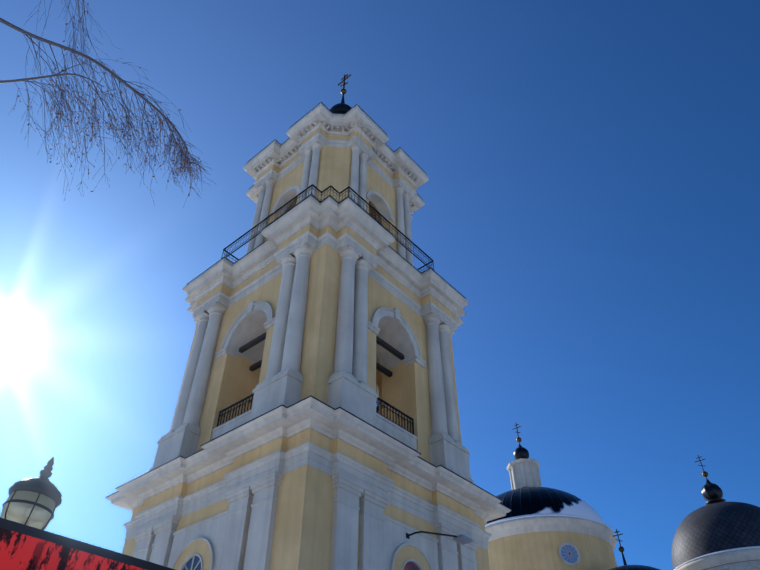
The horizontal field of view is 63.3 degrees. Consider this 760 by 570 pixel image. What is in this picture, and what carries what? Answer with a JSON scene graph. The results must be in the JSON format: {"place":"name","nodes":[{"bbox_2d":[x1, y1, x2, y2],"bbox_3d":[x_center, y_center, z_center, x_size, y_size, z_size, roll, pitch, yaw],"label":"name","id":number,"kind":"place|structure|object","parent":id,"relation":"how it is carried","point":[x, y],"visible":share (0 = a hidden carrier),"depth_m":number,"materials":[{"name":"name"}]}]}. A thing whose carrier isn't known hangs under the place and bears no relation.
{"place":"outdoors","nodes":[
{"label":"outdoors","id":0,"kind":"place"},
{"bbox_2d":[105,74,511,569],"bbox_3d":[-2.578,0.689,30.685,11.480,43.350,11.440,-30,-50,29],"label":"bell tower","id":1,"kind":"structure","parent":0,"point":[326,313],"depth_m":23.00,"materials":[{"name":"yellow paint"}]},
{"bbox_2d":[0,0,759,569],"label":"sky","id":2,"kind":"structure","parent":0,"point":[591,193],"materials":[{"name":"blue"}]},
{"bbox_2d":[485,423,759,569],"bbox_3d":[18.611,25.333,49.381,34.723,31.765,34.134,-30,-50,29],"label":"cathedral","id":3,"kind":"structure","parent":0,"point":[538,527],"depth_m":48.41,"materials":[{"name":"yellow paint"}]},
{"label":"ground","id":4,"kind":"structure","parent":0,"visible":0},
{"bbox_2d":[0,457,61,529],"bbox_3d":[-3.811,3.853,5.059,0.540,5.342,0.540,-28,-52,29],"label":"street lamp","id":5,"kind":"object","parent":4,"relation":"on","point":[34,502],"visible":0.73,"depth_m":6.39,"materials":[{"name":"glass"}]},
{"bbox_2d":[0,517,174,569],"bbox_3d":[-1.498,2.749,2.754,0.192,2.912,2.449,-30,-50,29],"label":"banner stand","id":6,"kind":"object","parent":4,"relation":"on","point":[24,547],"visible":1,"depth_m":3.36,"materials":[{"name":"red fabric"}]},
{"bbox_2d":[0,0,215,206],"bbox_3d":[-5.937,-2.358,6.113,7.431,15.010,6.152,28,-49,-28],"label":"birch tree","id":7,"kind":"object","parent":4,"relation":"on","point":[185,157],"visible":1,"depth_m":4.92,"materials":[{"name":"brown plant"}]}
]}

